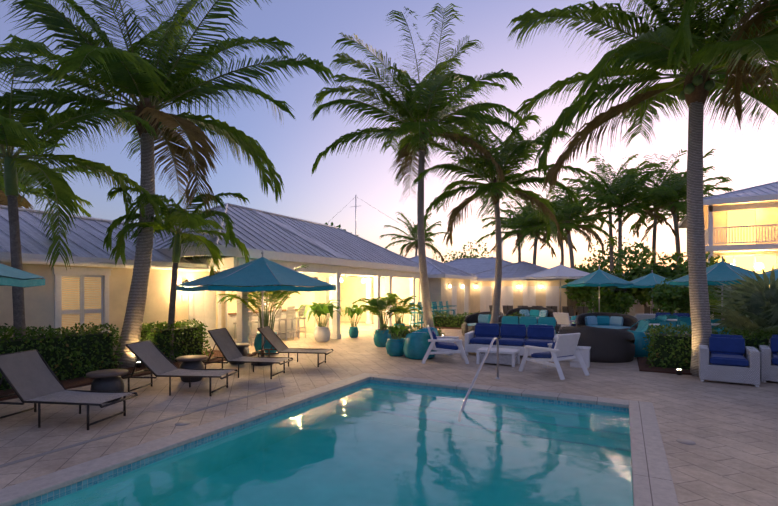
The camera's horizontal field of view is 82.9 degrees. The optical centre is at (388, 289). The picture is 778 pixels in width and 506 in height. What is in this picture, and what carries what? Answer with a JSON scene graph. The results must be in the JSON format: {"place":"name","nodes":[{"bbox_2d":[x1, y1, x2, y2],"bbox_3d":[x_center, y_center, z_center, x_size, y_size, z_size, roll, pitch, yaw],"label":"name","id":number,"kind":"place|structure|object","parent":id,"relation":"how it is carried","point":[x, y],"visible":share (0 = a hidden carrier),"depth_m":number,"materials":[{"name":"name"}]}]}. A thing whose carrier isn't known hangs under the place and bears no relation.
{"place":"outdoors","nodes":[
{"label":"outdoors","id":0,"kind":"place"},
{"bbox_2d":[12,379,628,505],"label":"pool tile border","id":1,"kind":"object","parent":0,"point":[69,487],"depth_m":6.46,"materials":[{"name":"blue tile"}]},
{"bbox_2d":[27,382,632,505],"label":"swimming pool water","id":2,"kind":"structure","parent":1,"relation":"in","point":[373,444],"depth_m":5.05,"materials":[{"name":"teal liquid"}]},
{"bbox_2d":[0,373,678,505],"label":"pool coping","id":3,"kind":"object","parent":1,"relation":"on","point":[652,483],"visible":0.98,"depth_m":5.29,"materials":[{"name":"beige stone"}]},
{"bbox_2d":[0,321,777,505],"bbox_3d":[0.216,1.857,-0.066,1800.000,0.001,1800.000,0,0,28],"label":"deck","id":4,"kind":"structure","parent":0,"point":[730,456],"depth_m":6.95,"materials":[{"name":"stone"}]},
{"bbox_2d":[0,263,44,287],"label":"patio umbrella","id":5,"kind":"object","parent":4,"relation":"on","point":[11,276],"visible":1,"depth_m":6.40,"materials":[{"name":"fabric"}]},
{"bbox_2d":[0,114,97,216],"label":"palm","id":6,"kind":"object","parent":4,"relation":"on","point":[25,203],"visible":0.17,"depth_m":19.55,"materials":[{"name":"green plant"}]},
{"bbox_2d":[0,322,123,390],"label":"hedge","id":7,"kind":"object","parent":4,"relation":"on","point":[66,353],"visible":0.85,"depth_m":8.97,"materials":[{"name":"green plant"}]},
{"bbox_2d":[0,349,137,429],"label":"sling lounger","id":8,"kind":"object","parent":4,"relation":"on","point":[29,376],"visible":1,"depth_m":6.27,"materials":[{"name":"grey fabric"}]},
{"bbox_2d":[86,369,127,402],"bbox_3d":[-4.714,1.614,7.376,0.600,0.485,0.600,0,0,28],"label":"side table","id":9,"kind":"object","parent":4,"relation":"on","point":[108,380],"visible":0.85,"depth_m":7.22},
{"bbox_2d":[0,205,224,353],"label":"cottage","id":10,"kind":"structure","parent":4,"relation":"on","point":[63,296],"depth_m":10.67,"materials":[{"name":"beige paint"}]},
{"bbox_2d":[0,0,335,367],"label":"coconut palm","id":11,"kind":"object","parent":4,"relation":"on","point":[150,82],"visible":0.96,"depth_m":10.25,"materials":[{"name":"green plant"}]},
{"bbox_2d":[121,340,237,395],"bbox_3d":[-3.813,1.410,8.067,1.879,0.894,0.692,0,0,5],"label":"sling lounger","id":12,"kind":"object","parent":4,"relation":"on","point":[152,358],"visible":0.98,"depth_m":8.03,"materials":[{"name":"grey fabric"}]},
{"bbox_2d":[176,355,207,382],"bbox_3d":[-4.023,1.614,8.991,0.600,0.485,0.600,0,0,28],"label":"side table","id":13,"kind":"object","parent":4,"relation":"on","point":[192,362],"visible":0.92,"depth_m":8.83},
{"bbox_2d":[229,343,249,364],"bbox_3d":[-3.813,1.614,11.088,0.600,0.485,0.600,0,0,28],"label":"side table","id":14,"kind":"object","parent":4,"relation":"on","point":[242,348],"visible":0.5,"depth_m":10.97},
{"bbox_2d":[202,328,292,378],"bbox_3d":[-3.106,1.361,9.610,1.879,0.991,0.692,0,0,10],"label":"sling lounger","id":15,"kind":"object","parent":4,"relation":"on","point":[227,346],"visible":0.85,"depth_m":9.61,"materials":[{"name":"grey fabric"}]},
{"bbox_2d":[0,195,502,330],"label":"roof mast and pipes","id":16,"kind":"object","parent":4,"relation":"on","point":[61,262],"visible":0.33,"depth_m":10.53,"materials":[{"name":"metal"}]},
{"bbox_2d":[176,251,335,365],"bbox_3d":[-3.166,0.437,11.027,3.611,2.840,3.611,0,0,41],"label":"patio umbrella","id":17,"kind":"object","parent":4,"relation":"on","point":[260,273],"visible":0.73,"depth_m":9.98,"materials":[{"name":"fabric"}]},
{"bbox_2d":[216,265,307,354],"bbox_3d":[-3.711,0.574,12.594,3.437,2.567,2.849,0,0,28],"label":"potted plant","id":18,"kind":"object","parent":4,"relation":"on","point":[277,294],"visible":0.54,"depth_m":12.53,"materials":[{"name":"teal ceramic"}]},
{"bbox_2d":[155,203,423,352],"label":"bar pavilion","id":19,"kind":"structure","parent":4,"relation":"on","point":[352,267],"depth_m":17.23,"materials":[{"name":"metal"}]},
{"bbox_2d":[252,326,333,366],"bbox_3d":[-2.378,1.395,10.977,1.879,0.923,0.692,0,0,7],"label":"sling lounger","id":20,"kind":"object","parent":4,"relation":"on","point":[272,338],"visible":0.88,"depth_m":10.96,"materials":[{"name":"grey fabric"}]},
{"bbox_2d":[297,300,343,341],"bbox_3d":[-2.466,1.109,15.741,1.730,1.496,1.535,0,0,28],"label":"white plant pot","id":21,"kind":"object","parent":4,"relation":"on","point":[322,333],"visible":1,"depth_m":15.54,"materials":[{"name":"ceramic"}]},
{"bbox_2d":[231,301,455,345],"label":"chairs","id":22,"kind":"object","parent":4,"relation":"on","point":[302,310],"visible":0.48,"depth_m":16.47,"materials":[{"name":"metal"}]},
{"bbox_2d":[0,386,695,467],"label":"pool deck fittings","id":23,"kind":"object","parent":4,"relation":"on","point":[682,441],"visible":1,"depth_m":5.71,"materials":[{"name":"beige stone"}]},
{"bbox_2d":[340,304,365,337],"bbox_3d":[-1.285,1.217,17.140,1.338,1.280,1.173,0,0,28],"label":"potted plant","id":24,"kind":"object","parent":4,"relation":"on","point":[353,329],"visible":0.9,"depth_m":17.02,"materials":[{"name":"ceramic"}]},
{"bbox_2d":[0,326,761,400],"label":"mulch beds","id":25,"kind":"object","parent":4,"relation":"on","point":[87,381],"visible":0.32,"depth_m":9.92,"materials":[{"name":"brown soil"}]},
{"bbox_2d":[0,34,160,338],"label":"slim palm","id":26,"kind":"object","parent":25,"relation":"on","point":[13,133],"visible":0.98,"depth_m":8.58,"materials":[{"name":"green plant"}]},
{"bbox_2d":[103,186,249,361],"bbox_3d":[-5.293,-0.382,11.263,3.340,4.480,3.933,0,0,-16],"label":"christmas palm","id":27,"kind":"object","parent":25,"relation":"on","point":[180,217],"visible":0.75,"depth_m":10.66,"materials":[{"name":"green plant"}]},
{"bbox_2d":[140,318,213,363],"bbox_3d":[-5.712,1.320,11.429,1.443,1.142,1.958,0,0,28],"label":"hedge","id":28,"kind":"object","parent":25,"relation":"on","point":[188,340],"visible":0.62,"depth_m":11.22,"materials":[{"name":"green plant"}]},
{"bbox_2d":[432,310,524,327],"bbox_3d":[4.249,1.439,21.147,4.855,0.904,1.206,0,0,28],"label":"hedge","id":29,"kind":"object","parent":25,"relation":"on","point":[450,320],"visible":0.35,"depth_m":21.46,"materials":[{"name":"green plant"}]},
{"bbox_2d":[642,323,777,369],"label":"hedge","id":30,"kind":"object","parent":25,"relation":"on","point":[670,349],"visible":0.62,"depth_m":10.21,"materials":[{"name":"green plant"}]},
{"bbox_2d":[709,266,777,354],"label":"shrub","id":31,"kind":"object","parent":25,"relation":"on","point":[751,303],"visible":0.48,"depth_m":10.37,"materials":[{"name":"green plant"}]},
{"bbox_2d":[352,295,412,346],"bbox_3d":[-0.391,1.002,14.472,2.106,1.710,2.280,0,0,28],"label":"potted plant","id":32,"kind":"object","parent":4,"relation":"on","point":[377,306],"visible":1,"depth_m":14.22,"materials":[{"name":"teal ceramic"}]},
{"bbox_2d":[379,324,413,355],"bbox_3d":[0.289,1.400,12.438,0.884,0.913,0.901,0,0,28],"label":"potted plant","id":33,"kind":"object","parent":4,"relation":"on","point":[394,346],"visible":0.98,"depth_m":12.26,"materials":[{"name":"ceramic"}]},
{"bbox_2d":[377,293,421,329],"bbox_3d":[0.379,0.984,17.913,1.945,1.746,2.659,0,0,7],"label":"potted plant","id":34,"kind":"object","parent":4,"relation":"on","point":[398,317],"visible":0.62,"depth_m":17.59,"materials":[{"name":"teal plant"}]},
{"bbox_2d":[379,212,448,262],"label":"palm","id":35,"kind":"object","parent":4,"relation":"on","point":[413,239],"visible":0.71,"depth_m":49.36,"materials":[{"name":"green plant"}]},
{"bbox_2d":[390,324,445,337],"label":"potted plant","id":36,"kind":"object","parent":4,"relation":"on","point":[405,333],"visible":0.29,"depth_m":15.04,"materials":[{"name":"green plant"}]},
{"bbox_2d":[311,3,527,327],"bbox_3d":[1.362,-3.819,16.515,8.115,11.407,8.474,0,0,28],"label":"coconut palm","id":37,"kind":"object","parent":4,"relation":"on","point":[419,110],"visible":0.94,"depth_m":15.88,"materials":[{"name":"green plant"}]},
{"bbox_2d":[403,333,436,359],"bbox_3d":[0.842,1.501,12.062,0.935,0.736,0.924,0,0,28],"label":"plant pot","id":38,"kind":"object","parent":4,"relation":"on","point":[416,344],"visible":0.69,"depth_m":11.67,"materials":[{"name":"ceramic"}]},
{"bbox_2d":[414,328,438,335],"bbox_3d":[1.104,1.501,13.510,0.934,0.736,0.930,0,0,28],"label":"teal tub chair","id":39,"kind":"object","parent":4,"relation":"on","point":[435,330],"visible":0.15,"depth_m":13.17,"materials":[{"name":"fabric"}]},
{"bbox_2d":[421,325,468,363],"bbox_3d":[1.433,1.405,11.467,1.196,0.935,0.907,0,0,3],"label":"armchair","id":40,"kind":"object","parent":4,"relation":"on","point":[442,346],"visible":0.83,"depth_m":11.10,"materials":[{"name":"plastic"}]},
{"bbox_2d":[461,338,499,409],"bbox_3d":[1.704,1.706,8.129,0.100,1.466,2.513,0,0,28],"label":"pool handrail","id":41,"kind":"object","parent":4,"relation":"on","point":[477,373],"visible":0.79,"depth_m":8.24,"materials":[{"name":"metal"}]},
{"bbox_2d":[461,311,502,335],"bbox_3d":[3.814,1.382,17.959,1.700,0.950,1.700,0,0,28],"label":"daybed wicker pod","id":42,"kind":"object","parent":4,"relation":"on","point":[471,318],"visible":0.33,"depth_m":18.39,"materials":[{"name":"black wicker"}]},
{"bbox_2d":[467,314,499,325],"bbox_3d":[3.814,1.298,17.959,1.556,0.518,1.556,0,0,28],"label":"throw pillow","id":43,"kind":"object","parent":42,"relation":"in","point":[483,318],"visible":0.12,"depth_m":18.46,"materials":[{"name":"blue fabric"}]},
{"bbox_2d":[476,347,519,366],"bbox_3d":[2.740,1.677,11.053,0.950,0.360,0.600,0,0,28],"label":"coffee table","id":44,"kind":"object","parent":4,"relation":"on","point":[509,356],"visible":0.94,"depth_m":10.86,"materials":[{"name":"white plastic"}]},
{"bbox_2d":[408,112,590,323],"bbox_3d":[4.213,-2.556,17.199,6.608,8.880,7.043,0,0,28],"label":"coconut palm","id":45,"kind":"object","parent":4,"relation":"on","point":[511,154],"visible":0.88,"depth_m":16.59,"materials":[{"name":"green plant"}]},
{"bbox_2d":[325,222,686,272],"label":"trees","id":46,"kind":"object","parent":4,"relation":"on","point":[604,262],"visible":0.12,"depth_m":49.68,"materials":[{"name":"green plant"}]},
{"bbox_2d":[465,323,557,355],"bbox_3d":[3.469,1.421,12.421,2.500,0.872,0.900,0,0,24],"label":"outdoor sofa","id":47,"kind":"object","parent":4,"relation":"on","point":[515,336],"visible":0.73,"depth_m":12.40,"materials":[{"name":"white fabric"}]},
{"bbox_2d":[436,332,590,367],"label":"white side tables","id":48,"kind":"object","parent":4,"relation":"on","point":[584,351],"visible":0.21,"depth_m":10.49,"materials":[{"name":"plastic"}]},
{"bbox_2d":[476,194,560,261],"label":"palm","id":49,"kind":"object","parent":4,"relation":"on","point":[517,233],"visible":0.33,"depth_m":40.17,"materials":[{"name":"green plant"}]},
{"bbox_2d":[496,316,560,333],"bbox_3d":[5.015,1.421,15.960,2.200,0.872,0.900,0,0,25],"label":"outdoor sofa","id":50,"kind":"object","parent":4,"relation":"on","point":[526,321],"visible":0.21,"depth_m":16.10,"materials":[{"name":"teal fabric"}]},
{"bbox_2d":[506,307,554,320],"bbox_3d":[7.149,1.382,22.303,2.398,0.950,2.394,0,0,28],"label":"wicker daybed","id":51,"kind":"object","parent":4,"relation":"on","point":[517,310],"visible":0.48,"depth_m":23.16,"materials":[{"name":"brown wicker"}]},
{"bbox_2d":[518,310,547,317],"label":"throw pillows","id":52,"kind":"object","parent":51,"relation":"in","point":[538,313],"visible":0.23,"depth_m":22.95,"materials":[{"name":"blue fabric"}]},
{"bbox_2d":[406,255,664,315],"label":"cottages","id":53,"kind":"structure","parent":4,"relation":"on","point":[461,286],"depth_m":30.05,"materials":[{"name":"beige paint"}]},
{"bbox_2d":[490,189,580,264],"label":"palm","id":54,"kind":"object","parent":4,"relation":"on","point":[528,211],"visible":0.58,"depth_m":34.83,"materials":[{"name":"green plant"}]},
{"bbox_2d":[519,333,589,379],"bbox_3d":[3.646,1.405,9.778,0.912,0.934,1.196,0,0,-32],"label":"lounge chair","id":55,"kind":"object","parent":4,"relation":"on","point":[563,347],"visible":0.92,"depth_m":9.53,"materials":[{"name":"plastic"}]},
{"bbox_2d":[521,262,589,312],"bbox_3d":[10.105,0.102,25.938,4.258,3.510,4.258,0,0,6],"label":"white umbrella","id":56,"kind":"object","parent":4,"relation":"on","point":[560,272],"visible":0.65,"depth_m":25.00,"materials":[{"name":"fabric"}]},
{"bbox_2d":[515,186,604,264],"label":"palm","id":57,"kind":"object","parent":4,"relation":"on","point":[562,249],"visible":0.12,"depth_m":41.25,"materials":[{"name":"green plant"}]},
{"bbox_2d":[517,175,626,268],"bbox_3d":[12.536,-2.921,30.808,7.310,9.628,7.434,0,0,28],"label":"palm","id":58,"kind":"object","parent":4,"relation":"on","point":[567,213],"visible":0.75,"depth_m":30.20,"materials":[{"name":"green plant"}]},
{"bbox_2d":[570,316,575,323],"bbox_3d":[8.412,1.501,19.359,0.935,0.736,0.924,0,0,28],"label":"teal tub chair","id":59,"kind":"object","parent":4,"relation":"on","point":[572,318],"visible":0.08,"depth_m":19.19,"materials":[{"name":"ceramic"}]},
{"bbox_2d":[559,326,634,362],"bbox_3d":[5.676,1.407,12.095,1.899,0.900,1.898,0,0,28],"label":"wicker daybed","id":60,"kind":"object","parent":4,"relation":"on","point":[607,345],"visible":0.65,"depth_m":11.22,"materials":[{"name":"black wicker"}]},
{"bbox_2d":[567,266,633,311],"bbox_3d":[9.595,0.377,20.091,2.734,2.960,2.734,0,0,28],"label":"patio umbrella","id":61,"kind":"object","parent":4,"relation":"on","point":[599,278],"visible":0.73,"depth_m":19.42,"materials":[{"name":"fabric"}]},
{"bbox_2d":[489,305,723,319],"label":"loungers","id":62,"kind":"object","parent":4,"relation":"on","point":[581,309],"visible":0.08,"depth_m":26.04,"materials":[{"name":"white fabric"}]},
{"bbox_2d":[575,312,638,330],"bbox_3d":[8.256,1.382,16.726,2.199,0.950,2.198,0,0,28],"label":"wicker daybed","id":63,"kind":"object","parent":4,"relation":"on","point":[629,321],"visible":0.4,"depth_m":17.15,"materials":[{"name":"brown wicker"}]},
{"bbox_2d":[584,316,629,328],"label":"throw pillows","id":64,"kind":"object","parent":63,"relation":"in","point":[613,322],"visible":0.65,"depth_m":17.34,"materials":[{"name":"blue fabric"}]},
{"bbox_2d":[561,153,662,272],"bbox_3d":[17.713,-4.412,35.471,8.016,12.541,7.408,0,0,-32],"label":"palm","id":65,"kind":"object","parent":4,"relation":"on","point":[593,179],"visible":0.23,"depth_m":35.16,"materials":[{"name":"green plant"}]},
{"bbox_2d":[564,161,686,269],"bbox_3d":[16.958,-3.790,32.243,8.050,11.300,7.225,0,0,28],"label":"palm","id":66,"kind":"object","parent":4,"relation":"on","point":[629,180],"visible":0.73,"depth_m":31.39,"materials":[{"name":"green plant"}]},
{"bbox_2d":[587,278,689,314],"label":"shrubs","id":67,"kind":"object","parent":4,"relation":"on","point":[668,300],"visible":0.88,"depth_m":20.49,"materials":[{"name":"green plant"}]},
{"bbox_2d":[630,331,651,357],"bbox_3d":[7.023,1.501,12.284,0.932,0.736,0.934,0,0,28],"label":"planter","id":68,"kind":"object","parent":4,"relation":"on","point":[639,342],"visible":0.21,"depth_m":11.91,"materials":[{"name":"ceramic"}]},
{"bbox_2d":[506,0,777,376],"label":"coconut palm","id":69,"kind":"object","parent":4,"relation":"on","point":[697,81],"visible":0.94,"depth_m":9.52,"materials":[{"name":"green plant"}]},
{"bbox_2d":[564,241,725,313],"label":"sea grape trees","id":70,"kind":"object","parent":4,"relation":"on","point":[584,293],"visible":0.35,"depth_m":25.55,"materials":[{"name":"green plant"}]},
{"bbox_2d":[618,270,688,313],"bbox_3d":[13.741,0.402,22.981,2.965,2.910,2.965,0,0,1],"label":"patio umbrella","id":71,"kind":"object","parent":4,"relation":"on","point":[651,280],"visible":0.46,"depth_m":22.36,"materials":[{"name":"fabric"}]},
{"bbox_2d":[600,149,712,263],"bbox_3d":[21.067,-4.275,34.781,7.938,12.320,9.000,0,0,28],"label":"palm","id":72,"kind":"object","parent":4,"relation":"on","point":[655,223],"visible":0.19,"depth_m":34.47,"materials":[{"name":"green plant"}]},
{"bbox_2d":[590,252,732,319],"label":"trees","id":73,"kind":"object","parent":4,"relation":"on","point":[670,271],"visible":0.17,"depth_m":24.68,"materials":[{"name":"green plant"}]},
{"bbox_2d":[655,312,689,332],"bbox_3d":[12.237,1.421,18.457,2.200,0.872,0.900,0,0,36],"label":"navy sofa","id":74,"kind":"object","parent":4,"relation":"on","point":[677,314],"visible":0.1,"depth_m":18.77,"materials":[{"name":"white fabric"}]},
{"bbox_2d":[613,149,734,264],"bbox_3d":[19.521,-3.583,30.461,6.975,10.921,7.126,0,0,4],"label":"palm","id":75,"kind":"object","parent":4,"relation":"on","point":[677,190],"visible":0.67,"depth_m":29.75,"materials":[{"name":"green plant"}]},
{"bbox_2d":[627,314,725,333],"bbox_3d":[10.565,1.404,14.513,5.302,0.917,4.634,0,0,-36],"label":"teal cafe set","id":76,"kind":"object","parent":4,"relation":"on","point":[661,320],"visible":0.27,"depth_m":14.74,"materials":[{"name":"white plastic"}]},
{"bbox_2d":[676,369,681,374],"bbox_3d":[6.326,1.795,9.595,0.120,0.123,0.114,0,0,28],"label":"landscape light","id":77,"kind":"object","parent":4,"relation":"on","point":[678,371],"visible":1,"depth_m":9.56,"materials":[{"name":"brown metal"}]},
{"bbox_2d":[629,177,732,242],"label":"palm","id":78,"kind":"object","parent":4,"relation":"on","point":[633,226],"visible":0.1,"depth_m":38.25,"materials":[{"name":"green plant"}]},
{"bbox_2d":[676,274,729,318],"bbox_3d":[13.173,0.621,17.045,3.539,2.472,3.987,0,0,9],"label":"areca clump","id":79,"kind":"object","parent":4,"relation":"on","point":[715,301],"visible":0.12,"depth_m":17.01,"materials":[{"name":"plant"}]},
{"bbox_2d":[663,0,777,129],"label":"coconut palm","id":80,"kind":"object","parent":4,"relation":"on","point":[683,38],"visible":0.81,"depth_m":8.26,"materials":[{"name":"green plant"}]},
{"bbox_2d":[670,256,776,319],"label":"patio umbrella","id":81,"kind":"object","parent":4,"relation":"on","point":[722,271],"visible":0.46,"depth_m":13.66,"materials":[{"name":"fabric"}]},
{"bbox_2d":[678,181,777,285],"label":"building","id":82,"kind":"structure","parent":4,"relation":"on","point":[741,228],"depth_m":25.02,"materials":[{"name":"beige paint"}]},
{"bbox_2d":[699,334,759,386],"bbox_3d":[6.917,1.395,9.001,0.950,0.924,0.904,0,0,34],"label":"white armchair","id":83,"kind":"object","parent":4,"relation":"on","point":[732,358],"visible":0.98,"depth_m":8.77,"materials":[{"name":"wicker"}]},
{"bbox_2d":[759,335,777,382],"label":"white armchair","id":84,"kind":"object","parent":4,"relation":"on","point":[768,366],"visible":0.92,"depth_m":8.78,"materials":[{"name":"wicker"}]},
{"bbox_2d":[761,268,777,278],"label":"teal umbrella","id":85,"kind":"object","parent":4,"relation":"on","point":[768,273],"visible":0.29,"depth_m":18.21,"materials":[{"name":"fabric"}]},
{"bbox_2d":[0,0,777,271],"label":"sky","id":86,"kind":"structure","parent":0,"point":[313,27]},
{"bbox_2d":[405,332,434,358],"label":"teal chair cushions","id":87,"kind":"object","parent":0,"point":[418,357],"visible":0.08,"depth_m":11.76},
{"bbox_2d":[553,312,575,326],"bbox_3d":[7.403,1.404,18.314,1.182,0.932,0.929,0,0,-32],"label":"chair","id":88,"kind":"object","parent":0,"point":[563,319],"visible":0.48,"depth_m":18.05,"materials":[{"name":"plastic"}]},
{"bbox_2d":[635,314,655,333],"bbox_3d":[10.114,1.403,17.662,0.930,0.930,1.173,0,0,8],"label":"table","id":89,"kind":"object","parent":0,"point":[643,316],"visible":0.15,"depth_m":17.26,"materials":[{"name":"plastic"}]}
]}

